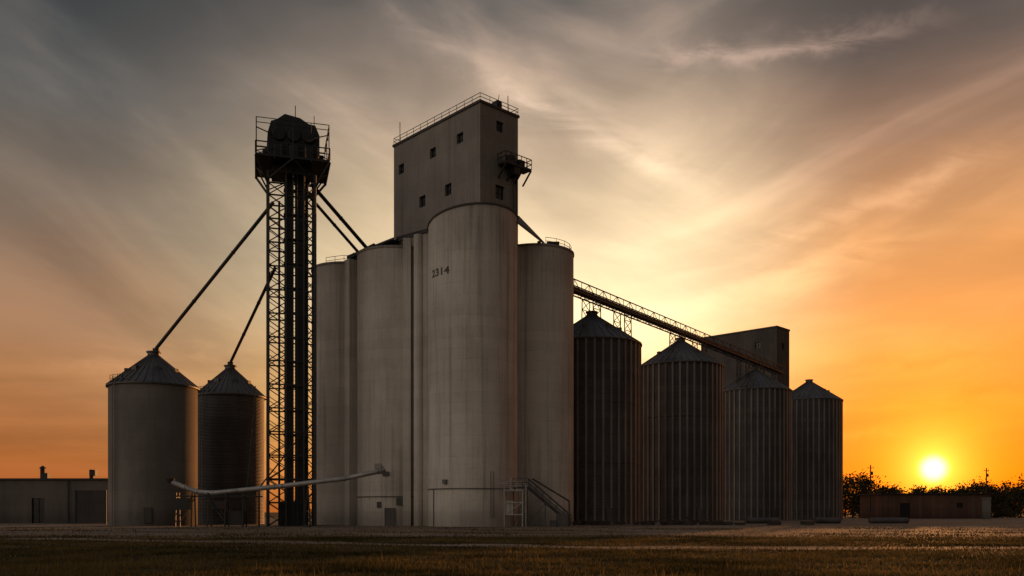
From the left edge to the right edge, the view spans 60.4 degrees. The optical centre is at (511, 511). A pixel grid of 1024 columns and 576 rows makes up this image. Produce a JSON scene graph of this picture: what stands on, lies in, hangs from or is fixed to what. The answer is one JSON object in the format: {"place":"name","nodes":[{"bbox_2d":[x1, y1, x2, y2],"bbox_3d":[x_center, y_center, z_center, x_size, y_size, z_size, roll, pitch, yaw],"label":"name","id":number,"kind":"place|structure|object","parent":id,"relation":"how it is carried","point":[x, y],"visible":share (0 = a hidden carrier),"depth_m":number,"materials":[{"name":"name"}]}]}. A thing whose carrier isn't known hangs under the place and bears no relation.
{"place":"outdoors","nodes":[
{"label":"outdoors","id":0,"kind":"place"},
{"bbox_2d":[0,518,1023,537],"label":"gravel road","id":1,"kind":"structure","parent":0,"point":[969,524],"depth_m":85.29,"materials":[{"name":"grey gravel"}]},
{"bbox_2d":[0,480,107,522],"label":"walls","id":2,"kind":"structure","parent":1,"relation":"on","point":[16,500],"depth_m":132.00,"materials":[{"name":"grey metal"}]},
{"bbox_2d":[32,498,43,522],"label":"frames","id":3,"kind":"structure","parent":2,"relation":"attached to","point":[38,510],"depth_m":132.19,"materials":[{"name":"metal"}]},
{"bbox_2d":[33,498,43,522],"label":"door and windows","id":4,"kind":"structure","parent":2,"relation":"attached to","point":[35,507],"depth_m":132.28,"materials":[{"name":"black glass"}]},
{"bbox_2d":[0,466,107,522],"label":"roof and vents","id":5,"kind":"structure","parent":2,"relation":"on","point":[47,476],"depth_m":131.74,"materials":[{"name":"metal"}]},
{"bbox_2d":[75,490,106,523],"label":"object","id":6,"kind":"structure","parent":2,"relation":"in","point":[90,505],"depth_m":124.00,"materials":[{"name":"metal"}]},
{"bbox_2d":[105,350,199,525],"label":"grain bin","id":7,"kind":"object","parent":1,"relation":"on","point":[152,419],"visible":0.97,"depth_m":107.43,"materials":[{"name":"metal"}]},
{"bbox_2d":[198,365,265,523],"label":"grain bin","id":8,"kind":"object","parent":1,"relation":"on","point":[225,402],"visible":0.91,"depth_m":121.01,"materials":[{"name":"grey metal"}]},
{"bbox_2d":[164,386,385,526],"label":"grain auger","id":9,"kind":"object","parent":1,"relation":"on","point":[231,517],"visible":0.93,"depth_m":99.75,"materials":[{"name":"metal"}]},
{"bbox_2d":[311,92,573,526],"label":"grain elevator","id":10,"kind":"object","parent":1,"relation":"on","point":[445,355],"visible":0.94,"depth_m":108.03,"materials":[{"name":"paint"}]},
{"bbox_2d":[401,122,502,206],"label":"headhouse windows","id":11,"kind":"structure","parent":10,"relation":"in","point":[500,125],"depth_m":107.94,"materials":[{"name":"black glass"}]},
{"bbox_2d":[574,311,641,523],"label":"corrugated grain bin","id":12,"kind":"object","parent":1,"relation":"on","point":[607,421],"visible":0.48,"depth_m":121.39,"materials":[{"name":"grey metal"}]},
{"bbox_2d":[574,278,785,384],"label":"conveyor bridge","id":13,"kind":"structure","parent":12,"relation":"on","point":[595,298],"depth_m":148.59,"materials":[{"name":"metal"}]},
{"bbox_2d":[641,337,723,521],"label":"corrugated grain bin","id":14,"kind":"object","parent":1,"relation":"on","point":[682,428],"visible":0.84,"depth_m":143.90,"materials":[{"name":"grey metal"}]},
{"bbox_2d":[573,515,813,524],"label":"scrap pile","id":15,"kind":"object","parent":1,"relation":"on","point":[687,522],"visible":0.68,"depth_m":113.83,"materials":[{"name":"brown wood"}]},
{"bbox_2d":[724,367,791,520],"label":"corrugated grain bin","id":16,"kind":"object","parent":1,"relation":"on","point":[757,443],"visible":0.87,"depth_m":173.87,"materials":[{"name":"grey metal"}]},
{"bbox_2d":[702,326,789,387],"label":"annex headhouse","id":17,"kind":"structure","parent":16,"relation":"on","point":[770,343],"depth_m":216.08,"materials":[{"name":"concrete"}]},
{"bbox_2d":[792,379,843,519],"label":"corrugated grain bin","id":18,"kind":"object","parent":1,"relation":"on","point":[817,451],"visible":0.79,"depth_m":192.64,"materials":[{"name":"grey metal"}]},
{"bbox_2d":[744,518,908,522],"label":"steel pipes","id":19,"kind":"object","parent":1,"relation":"on","point":[836,520],"visible":0.94,"depth_m":128.11,"materials":[{"name":"grey metal"}]},
{"bbox_2d":[870,465,873,517],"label":"utility pole","id":20,"kind":"object","parent":1,"relation":"on","point":[871,472],"visible":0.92,"depth_m":199.87,"materials":[{"name":"brown wood"}]},
{"bbox_2d":[984,468,988,492],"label":"utility pole","id":21,"kind":"object","parent":1,"relation":"on","point":[986,470],"visible":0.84,"depth_m":229.87,"materials":[{"name":"brown wood"}]},
{"bbox_2d":[0,512,1023,575],"bbox_3d":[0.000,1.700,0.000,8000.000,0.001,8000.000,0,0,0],"label":"ground","id":22,"kind":"structure","parent":0,"point":[274,514],"depth_m":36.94,"materials":[{"name":"brown plant"}]},
{"bbox_2d":[153,106,366,525],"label":"bucket elevator tower","id":23,"kind":"structure","parent":22,"relation":"on","point":[289,157],"depth_m":107.00,"materials":[{"name":"metal"}]},
{"bbox_2d":[294,469,1023,517],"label":"distant trees","id":24,"kind":"object","parent":22,"relation":"on","point":[1006,500],"visible":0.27,"depth_m":273.64,"materials":[{"name":"green plant"}]},
{"bbox_2d":[858,493,993,518],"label":"shed","id":25,"kind":"structure","parent":22,"relation":"on","point":[931,505],"depth_m":225.00,"materials":[{"name":"brown metal"}]},
{"bbox_2d":[0,0,1023,511],"label":"sky","id":26,"kind":"structure","parent":0,"point":[845,176],"materials":[{"name":"orange"}]},
{"bbox_2d":[11,538,1023,550],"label":"dirt track","id":27,"kind":"structure","parent":0,"point":[707,547],"depth_m":43.16,"materials":[{"name":"brown soil"}]},
{"bbox_2d":[981,498,991,518],"bbox_3d":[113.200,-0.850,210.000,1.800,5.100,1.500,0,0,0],"label":"concrete gate post","id":28,"kind":"object","parent":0,"point":[986,508],"visible":0.9,"depth_m":209.40,"materials":[{"name":"grey concrete"}]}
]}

